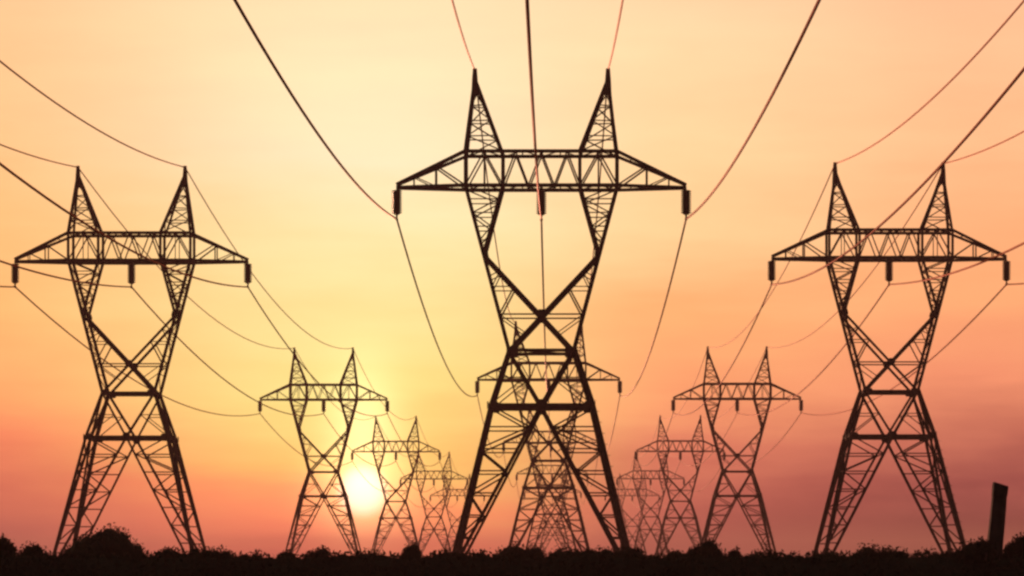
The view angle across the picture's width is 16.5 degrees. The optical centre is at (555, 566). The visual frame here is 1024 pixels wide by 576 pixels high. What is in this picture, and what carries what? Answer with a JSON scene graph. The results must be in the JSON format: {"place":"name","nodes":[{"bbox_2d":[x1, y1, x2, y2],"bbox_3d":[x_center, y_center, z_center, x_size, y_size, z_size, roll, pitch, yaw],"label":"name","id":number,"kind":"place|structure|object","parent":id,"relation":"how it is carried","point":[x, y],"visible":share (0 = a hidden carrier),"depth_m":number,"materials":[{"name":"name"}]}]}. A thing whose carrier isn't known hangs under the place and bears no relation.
{"place":"outdoors","nodes":[
{"label":"outdoors","id":0,"kind":"place"},
{"bbox_2d":[0,0,1023,557],"label":"sky","id":1,"kind":"structure","parent":0,"point":[386,85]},
{"label":"ground","id":2,"kind":"structure","parent":0,"visible":0},
{"bbox_2d":[0,532,18,556],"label":"bush","id":3,"kind":"object","parent":2,"relation":"on","point":[7,546],"visible":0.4,"depth_m":112.54,"materials":[{"name":"black plant"}]},
{"bbox_2d":[17,541,47,556],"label":"bush","id":4,"kind":"object","parent":2,"relation":"on","point":[36,548],"visible":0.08,"depth_m":118.18,"materials":[{"name":"black plant"}]},
{"bbox_2d":[55,522,150,558],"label":"bush","id":5,"kind":"object","parent":2,"relation":"on","point":[109,540],"visible":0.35,"depth_m":136.68,"materials":[{"name":"black plant"}]},
{"bbox_2d":[11,166,251,555],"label":"pylon","id":6,"kind":"object","parent":2,"relation":"on","point":[171,439],"visible":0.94,"depth_m":357.93,"materials":[{"name":"metal"}]},
{"bbox_2d":[0,286,429,506],"bbox_3d":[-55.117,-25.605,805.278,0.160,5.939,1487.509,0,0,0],"label":"power cable","id":7,"kind":"object","parent":6,"relation":"hanging from","point":[162,395],"visible":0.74,"depth_m":467.73,"materials":[{"name":"metal"}]},
{"bbox_2d":[159,545,184,558],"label":"bush","id":8,"kind":"object","parent":2,"relation":"on","point":[172,552],"visible":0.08,"depth_m":126.19,"materials":[{"name":"black plant"}]},
{"bbox_2d":[182,543,234,556],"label":"bush","id":9,"kind":"object","parent":2,"relation":"on","point":[196,551],"visible":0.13,"depth_m":131.83,"materials":[{"name":"black plant"}]},
{"bbox_2d":[247,549,264,556],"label":"bush","id":10,"kind":"object","parent":2,"relation":"on","point":[256,553],"visible":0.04,"depth_m":129.17,"materials":[{"name":"black plant"}]},
{"bbox_2d":[278,549,296,557],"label":"bush","id":11,"kind":"object","parent":2,"relation":"on","point":[289,553],"visible":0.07,"depth_m":131.88,"materials":[{"name":"black plant"}]},
{"bbox_2d":[304,545,331,557],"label":"bush","id":12,"kind":"object","parent":2,"relation":"on","point":[322,549],"visible":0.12,"depth_m":123.62,"materials":[{"name":"black plant"}]},
{"bbox_2d":[258,347,389,555],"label":"pylon","id":13,"kind":"object","parent":2,"relation":"on","point":[310,473],"visible":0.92,"depth_m":655.14,"materials":[{"name":"metal"}]},
{"bbox_2d":[354,547,383,554],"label":"bush","id":14,"kind":"object","parent":2,"relation":"on","point":[370,552],"visible":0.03,"depth_m":129.16,"materials":[{"name":"black plant"}]},
{"bbox_2d":[351,416,440,557],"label":"pylon","id":15,"kind":"object","parent":2,"relation":"on","point":[395,517],"visible":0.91,"depth_m":952.30,"materials":[{"name":"metal"}]},
{"bbox_2d":[400,539,423,558],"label":"bush","id":16,"kind":"object","parent":2,"relation":"on","point":[413,549],"visible":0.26,"depth_m":125.20,"materials":[{"name":"black plant"}]},
{"bbox_2d":[400,451,467,552],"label":"pylon","id":17,"kind":"object","parent":2,"relation":"on","point":[433,508],"visible":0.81,"depth_m":1249.65,"materials":[{"name":"metal"}]},
{"bbox_2d":[0,144,444,477],"bbox_3d":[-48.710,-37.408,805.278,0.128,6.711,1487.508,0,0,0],"label":"earth wire","id":18,"kind":"object","parent":17,"relation":"hanging from","point":[171,280],"visible":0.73,"depth_m":421.80,"materials":[{"name":"black metal"}]},
{"bbox_2d":[0,260,456,506],"bbox_3d":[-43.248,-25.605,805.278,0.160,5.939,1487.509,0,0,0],"label":"power cable","id":19,"kind":"object","parent":17,"relation":"hanging from","point":[4,262],"visible":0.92,"depth_m":388.58,"materials":[{"name":"metal"}]},
{"bbox_2d":[0,60,461,478],"bbox_3d":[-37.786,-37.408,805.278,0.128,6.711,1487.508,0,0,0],"label":"earth wire","id":20,"kind":"object","parent":17,"relation":"hanging from","point":[19,76],"visible":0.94,"depth_m":345.04,"materials":[{"name":"black metal"}]},
{"bbox_2d":[0,162,482,506],"bbox_3d":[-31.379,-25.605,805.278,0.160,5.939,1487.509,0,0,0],"label":"power cable","id":21,"kind":"object","parent":17,"relation":"hanging from","point":[59,206],"visible":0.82,"depth_m":281.27,"materials":[{"name":"metal"}]},
{"bbox_2d":[434,547,458,556],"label":"bush","id":22,"kind":"object","parent":2,"relation":"on","point":[446,552],"visible":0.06,"depth_m":131.89,"materials":[{"name":"black plant"}]},
{"bbox_2d":[429,474,484,552],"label":"pylon","id":23,"kind":"object","parent":2,"relation":"on","point":[451,514],"visible":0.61,"depth_m":1547.19,"materials":[{"name":"metal"}]},
{"bbox_2d":[0,549,1023,575],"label":"undergrowth","id":24,"kind":"object","parent":2,"relation":"on","point":[481,564],"visible":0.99,"depth_m":95.55,"materials":[{"name":"black plant"}]},
{"bbox_2d":[495,542,546,557],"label":"bush","id":25,"kind":"object","parent":2,"relation":"on","point":[521,550],"visible":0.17,"depth_m":137.36,"materials":[{"name":"black plant"}]},
{"bbox_2d":[391,68,690,554],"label":"pylon","id":26,"kind":"object","parent":2,"relation":"on","point":[569,352],"visible":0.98,"depth_m":287.09,"materials":[{"name":"metal"}]},
{"bbox_2d":[233,0,524,502],"bbox_3d":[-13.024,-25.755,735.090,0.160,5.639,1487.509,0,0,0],"label":"power cable","id":27,"kind":"object","parent":26,"relation":"hanging from","point":[293,96],"visible":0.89,"depth_m":208.59,"materials":[{"name":"metal"}]},
{"bbox_2d":[451,0,538,474],"bbox_3d":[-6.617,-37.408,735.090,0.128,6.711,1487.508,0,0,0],"label":"earth wire","id":28,"kind":"object","parent":26,"relation":"attached to","point":[483,146],"visible":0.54,"depth_m":315.26,"materials":[{"name":"black metal"}]},
{"bbox_2d":[475,321,621,551],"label":"pylon","id":29,"kind":"object","parent":2,"relation":"on","point":[562,460],"visible":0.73,"depth_m":584.38,"materials":[{"name":"metal"}]},
{"bbox_2d":[502,411,597,550],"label":"pylon","id":30,"kind":"object","parent":2,"relation":"on","point":[550,514],"visible":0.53,"depth_m":881.63,"materials":[{"name":"metal"}]},
{"bbox_2d":[516,445,588,550],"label":"pylon","id":31,"kind":"object","parent":2,"relation":"on","point":[551,505],"visible":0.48,"depth_m":1179.22,"materials":[{"name":"metal"}]},
{"bbox_2d":[525,0,552,503],"bbox_3d":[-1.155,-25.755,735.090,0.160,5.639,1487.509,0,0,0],"label":"power cable","id":32,"kind":"object","parent":31,"relation":"hanging from","point":[531,79],"visible":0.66,"depth_m":195.34,"materials":[{"name":"metal"}]},
{"bbox_2d":[567,0,623,463],"bbox_3d":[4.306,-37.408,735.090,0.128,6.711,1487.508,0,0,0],"label":"earth wire","id":33,"kind":"object","parent":31,"relation":"hanging from","point":[604,127],"visible":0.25,"depth_m":305.39,"materials":[{"name":"black metal"}]},
{"bbox_2d":[581,0,820,503],"bbox_3d":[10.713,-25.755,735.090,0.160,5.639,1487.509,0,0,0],"label":"power cable","id":34,"kind":"object","parent":31,"relation":"hanging from","point":[773,92],"visible":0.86,"depth_m":209.96,"materials":[{"name":"metal"}]},
{"bbox_2d":[524,469,581,550],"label":"pylon","id":35,"kind":"object","parent":2,"relation":"on","point":[552,535],"visible":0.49,"depth_m":1476.71,"materials":[{"name":"metal"}]},
{"bbox_2d":[540,545,613,557],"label":"bush","id":36,"kind":"object","parent":2,"relation":"on","point":[559,550],"visible":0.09,"depth_m":136.23,"materials":[{"name":"black plant"}]},
{"bbox_2d":[607,545,646,558],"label":"bush","id":37,"kind":"object","parent":2,"relation":"on","point":[631,550],"visible":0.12,"depth_m":134.07,"materials":[{"name":"black plant"}]},
{"bbox_2d":[604,473,659,555],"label":"pylon","id":38,"kind":"object","parent":2,"relation":"on","point":[639,519],"visible":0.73,"depth_m":1543.82,"materials":[{"name":"metal"}]},
{"bbox_2d":[616,451,684,554],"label":"pylon","id":39,"kind":"object","parent":2,"relation":"on","point":[649,508],"visible":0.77,"depth_m":1246.41,"materials":[{"name":"metal"}]},
{"bbox_2d":[605,67,1023,506],"bbox_3d":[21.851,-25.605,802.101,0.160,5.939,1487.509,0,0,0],"label":"power cable","id":40,"kind":"object","parent":39,"relation":"hanging from","point":[1016,78],"visible":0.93,"depth_m":228.42,"materials":[{"name":"metal"}]},
{"bbox_2d":[627,0,1023,476],"bbox_3d":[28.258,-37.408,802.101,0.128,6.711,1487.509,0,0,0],"label":"earth wire","id":41,"kind":"object","parent":39,"relation":"hanging from","point":[985,44],"visible":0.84,"depth_m":302.79,"materials":[{"name":"black metal"}]},
{"bbox_2d":[633,242,1023,506],"bbox_3d":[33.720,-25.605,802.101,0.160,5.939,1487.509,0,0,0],"label":"power cable","id":42,"kind":"object","parent":39,"relation":"hanging from","point":[1002,253],"visible":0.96,"depth_m":366.86,"materials":[{"name":"metal"}]},
{"bbox_2d":[656,131,1023,474],"bbox_3d":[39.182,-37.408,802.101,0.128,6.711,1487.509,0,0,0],"label":"earth wire","id":43,"kind":"object","parent":39,"relation":"hanging from","point":[884,254],"visible":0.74,"depth_m":402.87,"materials":[{"name":"black metal"}]},
{"bbox_2d":[659,283,1023,506],"bbox_3d":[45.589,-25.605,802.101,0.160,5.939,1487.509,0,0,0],"label":"power cable","id":44,"kind":"object","parent":39,"relation":"hanging from","point":[894,386],"visible":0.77,"depth_m":447.07,"materials":[{"name":"metal"}]},
{"bbox_2d":[664,549,682,557],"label":"bush","id":45,"kind":"object","parent":2,"relation":"on","point":[673,552],"visible":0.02,"depth_m":129.25,"materials":[{"name":"black plant"}]},
{"bbox_2d":[635,415,725,557],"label":"pylon","id":46,"kind":"object","parent":2,"relation":"on","point":[671,501],"visible":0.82,"depth_m":949.01,"materials":[{"name":"metal"}]},
{"bbox_2d":[686,537,726,557],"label":"bush","id":47,"kind":"object","parent":2,"relation":"on","point":[708,546],"visible":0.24,"depth_m":131.66,"materials":[{"name":"black plant"}]},
{"bbox_2d":[725,544,741,557],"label":"bush","id":48,"kind":"object","parent":2,"relation":"on","point":[736,551],"visible":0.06,"depth_m":123.57,"materials":[{"name":"black plant"}]},
{"bbox_2d":[671,346,802,554],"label":"pylon","id":49,"kind":"object","parent":2,"relation":"on","point":[757,490],"visible":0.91,"depth_m":652.11,"materials":[{"name":"metal"}]},
{"bbox_2d":[749,547,778,556],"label":"bush","id":50,"kind":"object","parent":2,"relation":"on","point":[767,550],"visible":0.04,"depth_m":130.74,"materials":[{"name":"black plant"}]},
{"bbox_2d":[805,547,836,556],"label":"bush","id":51,"kind":"object","parent":2,"relation":"on","point":[827,553],"visible":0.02,"depth_m":129.67,"materials":[{"name":"black plant"}]},
{"bbox_2d":[855,540,908,556],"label":"bush","id":52,"kind":"object","parent":2,"relation":"on","point":[865,549],"visible":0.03,"depth_m":126.33,"materials":[{"name":"black plant"}]},
{"bbox_2d":[767,162,1010,554],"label":"pylon","id":53,"kind":"object","parent":2,"relation":"on","point":[848,437],"visible":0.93,"depth_m":354.72,"materials":[{"name":"metal"}]},
{"bbox_2d":[911,547,936,556],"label":"bush","id":54,"kind":"object","parent":2,"relation":"on","point":[925,551],"visible":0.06,"depth_m":132.09,"materials":[{"name":"black plant"}]},
{"bbox_2d":[938,548,960,557],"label":"bush","id":55,"kind":"object","parent":2,"relation":"on","point":[951,554],"visible":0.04,"depth_m":127.37,"materials":[{"name":"black plant"}]},
{"bbox_2d":[956,536,1002,564],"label":"bush","id":56,"kind":"object","parent":2,"relation":"on","point":[974,551],"visible":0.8,"depth_m":95.98,"materials":[{"name":"black plant"}]},
{"bbox_2d":[987,482,1007,559],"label":"pillar","id":57,"kind":"structure","parent":2,"relation":"on","point":[996,528],"depth_m":96.80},
{"bbox_2d":[1002,531,1023,559],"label":"bush","id":58,"kind":"object","parent":2,"relation":"on","point":[1017,545],"visible":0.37,"depth_m":97.61,"materials":[{"name":"black plant"}]}
]}

